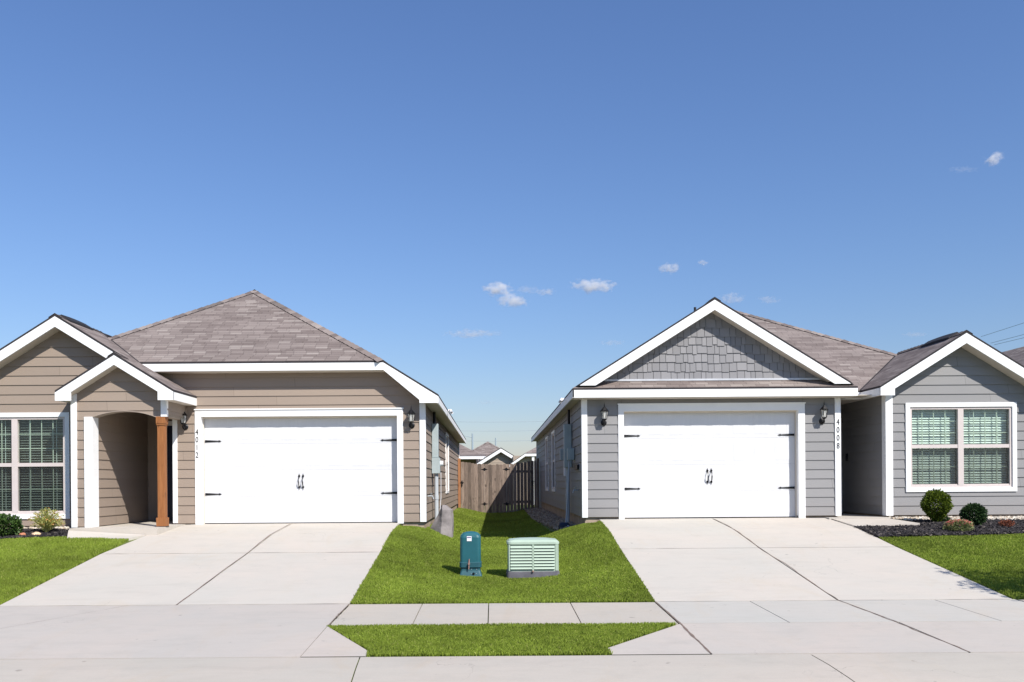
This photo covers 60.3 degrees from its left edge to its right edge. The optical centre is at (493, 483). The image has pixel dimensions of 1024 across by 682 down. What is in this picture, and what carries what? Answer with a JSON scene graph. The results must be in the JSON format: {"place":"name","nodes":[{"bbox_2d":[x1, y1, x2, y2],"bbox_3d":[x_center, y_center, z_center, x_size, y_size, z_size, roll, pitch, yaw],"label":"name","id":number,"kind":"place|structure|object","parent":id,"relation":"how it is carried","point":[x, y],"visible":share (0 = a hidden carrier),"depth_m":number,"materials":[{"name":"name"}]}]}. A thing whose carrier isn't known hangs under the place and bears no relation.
{"place":"outdoors","nodes":[
{"label":"outdoors","id":0,"kind":"place"},
{"bbox_2d":[0,536,128,604],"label":"grass","id":1,"kind":"structure","parent":0,"point":[28,563],"depth_m":14.24,"materials":[{"name":"green plant"}]},
{"bbox_2d":[67,530,144,540],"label":"walkway","id":2,"kind":"structure","parent":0,"point":[78,534],"depth_m":15.88,"materials":[{"name":"concrete"}]},
{"bbox_2d":[0,604,366,659],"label":"driveway apron","id":3,"kind":"object","parent":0,"point":[199,631],"visible":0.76,"depth_m":9.67,"materials":[{"name":"concrete"}]},
{"bbox_2d":[0,522,399,605],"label":"driveway","id":4,"kind":"structure","parent":0,"point":[324,563],"depth_m":13.47,"materials":[{"name":"concrete"}]},
{"bbox_2d":[326,621,676,656],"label":"grass","id":5,"kind":"structure","parent":0,"point":[482,639],"depth_m":9.22,"materials":[{"name":"green plant"}]},
{"bbox_2d":[350,520,654,604],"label":"grass","id":6,"kind":"structure","parent":0,"point":[415,565],"depth_m":13.17,"materials":[{"name":"green plant"}]},
{"bbox_2d":[11,496,997,681],"bbox_3d":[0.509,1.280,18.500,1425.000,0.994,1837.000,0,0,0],"label":"ground","id":7,"kind":"structure","parent":0,"point":[547,527],"depth_m":11.38,"materials":[{"name":"grey concrete"}]},
{"bbox_2d":[69,521,185,535],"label":"porch floor","id":8,"kind":"structure","parent":7,"relation":"on","point":[145,528],"depth_m":16.09,"materials":[{"name":"concrete"}]},
{"bbox_2d":[0,289,465,527],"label":"tan house","id":9,"kind":"structure","parent":7,"relation":"on","point":[293,416],"depth_m":17.50,"materials":[{"name":"beige wood"}]},
{"bbox_2d":[0,412,70,518],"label":"window","id":10,"kind":"structure","parent":9,"relation":"in","point":[35,447],"depth_m":17.50,"materials":[{"name":"beige plastic"}]},
{"bbox_2d":[167,426,172,519],"bbox_3d":[-6.747,-0.233,19.101,0.610,2.040,0.058,0,0,0],"label":"front door","id":11,"kind":"structure","parent":9,"relation":"in","point":[169,428],"depth_m":19.08,"materials":[{"name":"black metal"}]},
{"bbox_2d":[180,412,187,430],"bbox_3d":[-6.109,-1.285,17.382,0.176,0.479,0.206,0,0,0],"label":"wall lantern","id":12,"kind":"object","parent":9,"relation":"attached to","point":[184,426],"depth_m":17.35,"materials":[{"name":"black metal"}]},
{"bbox_2d":[204,418,397,523],"bbox_3d":[-3.847,-0.270,17.633,3.880,2.124,0.124,0,0,0],"label":"garage door","id":13,"kind":"structure","parent":9,"relation":"in","point":[295,482],"depth_m":17.65,"materials":[{"name":"white metal"}]},
{"bbox_2d":[407,407,414,428],"bbox_3d":[-1.616,-1.316,17.382,0.176,0.479,0.206,0,0,0],"label":"wall lantern","id":14,"kind":"object","parent":9,"relation":"attached to","point":[411,413],"depth_m":17.34,"materials":[{"name":"black metal"}]},
{"bbox_2d":[432,412,442,518],"bbox_3d":[-1.222,-0.306,19.434,0.240,2.530,0.348,0,0,0],"label":"electric service box","id":15,"kind":"object","parent":9,"relation":"attached to","point":[437,463],"visible":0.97,"depth_m":19.30,"materials":[{"name":"grey metal"}]},
{"bbox_2d":[445,432,448,492],"bbox_3d":[-1.376,-0.590,25.750,0.096,1.740,1.500,0,0,0],"label":"window","id":16,"kind":"structure","parent":9,"relation":"in","point":[446,435],"depth_m":26.34,"materials":[{"name":"beige plastic"}]},
{"bbox_2d":[430,505,453,536],"bbox_3d":[-1.030,0.806,17.703,0.474,0.757,0.368,0,0,0],"label":"boulder","id":17,"kind":"object","parent":7,"relation":"on","point":[443,523],"visible":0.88,"depth_m":17.60,"materials":[{"name":"grey stone"}]},
{"bbox_2d":[460,531,481,576],"bbox_3d":[-0.352,1.099,13.713,0.368,0.708,0.335,0,0,0],"label":"utility pedestal","id":18,"kind":"object","parent":7,"relation":"on","point":[470,555],"visible":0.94,"depth_m":13.59,"materials":[{"name":"teal plastic"}]},
{"bbox_2d":[459,444,485,481],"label":"house","id":19,"kind":"structure","parent":7,"relation":"on","point":[467,455],"depth_m":58.27,"materials":[{"name":"brown concrete"}]},
{"bbox_2d":[0,519,968,652],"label":"joint lines","id":20,"kind":"object","parent":7,"relation":"on","point":[686,629],"visible":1,"depth_m":11.45,"materials":[{"name":"grey concrete"}]},
{"bbox_2d":[473,441,498,461],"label":"house","id":21,"kind":"structure","parent":7,"relation":"on","point":[487,448],"depth_m":70.76,"materials":[{"name":"beige"}]},
{"bbox_2d":[430,508,549,539],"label":"grass","id":22,"kind":"structure","parent":7,"relation":"on","point":[504,525],"depth_m":23.67,"materials":[{"name":"green plant"}]},
{"bbox_2d":[475,448,513,503],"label":"house","id":23,"kind":"structure","parent":7,"relation":"on","point":[499,456],"depth_m":55.33,"materials":[{"name":"brown concrete"}]},
{"bbox_2d":[458,458,538,512],"bbox_3d":[0.206,0.081,33.406,3.080,2.084,0.169,0,0,0],"label":"wooden fence","id":24,"kind":"object","parent":7,"relation":"on","point":[476,494],"visible":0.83,"depth_m":33.40,"materials":[{"name":"brown wood"}]},
{"bbox_2d":[509,447,535,504],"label":"house","id":25,"kind":"structure","parent":7,"relation":"on","point":[530,455],"depth_m":52.30,"materials":[{"name":"brown concrete"}]},
{"bbox_2d":[506,537,559,579],"bbox_3d":[0.608,1.149,13.607,0.810,0.630,0.525,0,0,0],"label":"utility cabinet","id":26,"kind":"object","parent":7,"relation":"on","point":[529,557],"visible":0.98,"depth_m":13.37,"materials":[{"name":"green plastic"}]},
{"bbox_2d":[525,508,575,529],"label":"gravel","id":27,"kind":"structure","parent":7,"relation":"on","point":[546,518],"depth_m":23.91,"materials":[{"name":"grey gravel"}]},
{"bbox_2d":[558,522,569,529],"bbox_3d":[1.506,0.909,18.694,0.240,0.160,0.391,0,0,0],"label":"downspout block","id":28,"kind":"object","parent":27,"relation":"on","point":[562,524],"depth_m":18.62,"materials":[{"name":"blue plastic"}]},
{"bbox_2d":[531,297,1023,524],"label":"grey house","id":29,"kind":"structure","parent":7,"relation":"on","point":[714,405],"depth_m":17.49,"materials":[{"name":"grey wood"}]},
{"bbox_2d":[545,436,548,490],"bbox_3d":[1.798,-0.648,28.950,0.096,1.770,1.300,0,0,0],"label":"window","id":30,"kind":"structure","parent":29,"relation":"in","point":[546,439],"depth_m":29.49,"materials":[{"name":"beige plastic"}]},
{"bbox_2d":[551,430,555,491],"bbox_3d":[1.798,-0.648,25.850,0.096,1.770,1.300,0,0,0],"label":"window","id":31,"kind":"structure","parent":29,"relation":"in","point":[553,462],"depth_m":26.39,"materials":[{"name":"beige plastic"}]},
{"bbox_2d":[560,409,578,526],"bbox_3d":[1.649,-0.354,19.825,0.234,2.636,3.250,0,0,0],"label":"electric service box","id":32,"kind":"object","parent":29,"relation":"attached to","point":[567,454],"visible":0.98,"depth_m":19.75,"materials":[{"name":"grey metal"}]},
{"bbox_2d":[600,403,608,425],"bbox_3d":[2.191,-1.368,17.382,0.176,0.479,0.206,0,0,0],"label":"wall lantern","id":33,"kind":"object","parent":29,"relation":"attached to","point":[604,410],"depth_m":17.35,"materials":[{"name":"black metal"}]},
{"bbox_2d":[624,412,794,517],"bbox_3d":[4.327,-0.378,17.633,3.450,2.125,0.124,0,0,0],"label":"garage door","id":34,"kind":"structure","parent":29,"relation":"in","point":[733,452],"depth_m":17.65,"materials":[{"name":"white metal"}]},
{"bbox_2d":[819,403,828,423],"bbox_3d":[6.520,-1.398,17.382,0.176,0.479,0.206,0,0,0],"label":"wall lantern","id":35,"kind":"object","parent":29,"relation":"attached to","point":[822,419],"depth_m":17.34,"materials":[{"name":"black metal"}]},
{"bbox_2d":[905,402,1016,491],"bbox_3d":[9.240,-0.719,17.712,2.620,2.191,0.656,0,0,0],"label":"window","id":36,"kind":"structure","parent":29,"relation":"in","point":[953,446],"depth_m":17.53,"materials":[{"name":"white plastic"}]},
{"bbox_2d":[837,513,890,518],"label":"entry floor","id":37,"kind":"structure","parent":7,"relation":"on","point":[850,516],"depth_m":17.67,"materials":[{"name":"concrete"}]},
{"bbox_2d":[1002,347,1023,365],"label":"neighbour house","id":38,"kind":"structure","parent":7,"relation":"on","point":[1017,354],"depth_m":32.34,"materials":[{"name":"grey"}]},
{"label":"mulch bed","id":39,"kind":"structure","parent":7,"relation":"on","visible":0},
{"bbox_2d":[854,518,1023,537],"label":"mulch","id":40,"kind":"object","parent":39,"relation":"on","point":[927,527],"visible":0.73,"depth_m":15.70,"materials":[{"name":"black wood"}]},
{"bbox_2d":[920,488,953,521],"bbox_3d":[8.280,0.425,16.446,0.604,0.690,0.593,0,0,0],"label":"shrub","id":41,"kind":"object","parent":40,"relation":"on","point":[940,509],"visible":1,"depth_m":16.34,"materials":[{"name":"green plant"}]},
{"bbox_2d":[942,515,949,520],"bbox_3d":[8.506,0.667,16.622,0.216,0.192,0.232,0,0,-37],"label":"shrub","id":42,"kind":"object","parent":40,"relation":"on","point":[946,518],"visible":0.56,"depth_m":16.54,"materials":[{"name":"green plant"}]},
{"bbox_2d":[959,503,987,525],"bbox_3d":[8.802,0.576,16.148,0.467,0.465,0.508,0,0,0],"label":"shrub","id":43,"kind":"object","parent":40,"relation":"on","point":[977,516],"visible":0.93,"depth_m":16.03,"materials":[{"name":"green plant"}]},
{"bbox_2d":[999,519,1014,526],"bbox_3d":[9.314,0.730,15.994,0.307,0.192,0.254,0,0,0],"label":"flowering plant","id":44,"kind":"object","parent":40,"relation":"on","point":[1005,522],"visible":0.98,"depth_m":15.97,"materials":[{"name":"red plant"}]},
{"bbox_2d":[889,515,1023,521],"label":"gravel","id":45,"kind":"structure","parent":39,"relation":"on","point":[910,518],"depth_m":17.07,"materials":[{"name":"gravel"}]},
{"bbox_2d":[941,519,974,531],"bbox_3d":[8.285,0.771,15.681,0.533,0.330,0.474,0,0,36],"label":"flowering plant","id":46,"kind":"object","parent":39,"relation":"on","point":[966,525],"visible":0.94,"depth_m":15.60,"materials":[{"name":"pink plant"}]},
{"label":"mulch bed","id":47,"kind":"structure","parent":7,"relation":"on","visible":0},
{"bbox_2d":[0,513,23,536],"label":"shrub","id":48,"kind":"object","parent":47,"relation":"on","point":[13,524],"visible":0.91,"depth_m":15.90,"materials":[{"name":"green plant"}]},
{"bbox_2d":[0,527,68,538],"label":"mulch","id":49,"kind":"object","parent":47,"relation":"on","point":[54,532],"visible":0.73,"depth_m":16.04,"materials":[{"name":"black wood"}]},
{"bbox_2d":[27,507,64,531],"bbox_3d":[-8.213,0.670,16.214,0.698,0.489,0.540,0,0,0],"label":"variegated shrub","id":50,"kind":"object","parent":49,"relation":"on","point":[46,522],"visible":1,"depth_m":16.15,"materials":[{"name":"yellow plant"}]},
{"bbox_2d":[2,526,74,528],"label":"gravel","id":51,"kind":"structure","parent":47,"relation":"on","point":[64,527],"depth_m":16.60,"materials":[{"name":"gravel"}]},
{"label":"gutter bed","id":52,"kind":"structure","parent":7,"relation":"on","visible":0},
{"bbox_2d":[0,652,1023,681],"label":"gutter","id":53,"kind":"object","parent":52,"relation":"on","point":[938,667],"visible":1,"depth_m":8.04,"materials":[{"name":"concrete"}]},
{"bbox_2d":[0,0,1023,455],"label":"sky","id":54,"kind":"structure","parent":0,"point":[498,203],"materials":[{"name":"blue"}]},
{"bbox_2d":[600,517,1023,623],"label":"driveway","id":55,"kind":"structure","parent":0,"point":[700,570],"depth_m":12.71,"materials":[{"name":"concrete"}]},
{"bbox_2d":[609,621,1023,655],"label":"driveway apron","id":56,"kind":"object","parent":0,"point":[810,638],"visible":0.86,"depth_m":9.14,"materials":[{"name":"concrete"}]},
{"bbox_2d":[824,517,919,526],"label":"walkway","id":57,"kind":"structure","parent":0,"point":[875,521],"depth_m":16.66,"materials":[{"name":"concrete"}]},
{"bbox_2d":[880,533,1023,599],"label":"grass","id":58,"kind":"structure","parent":0,"point":[1002,574],"depth_m":13.86,"materials":[{"name":"green plant"}]}
]}

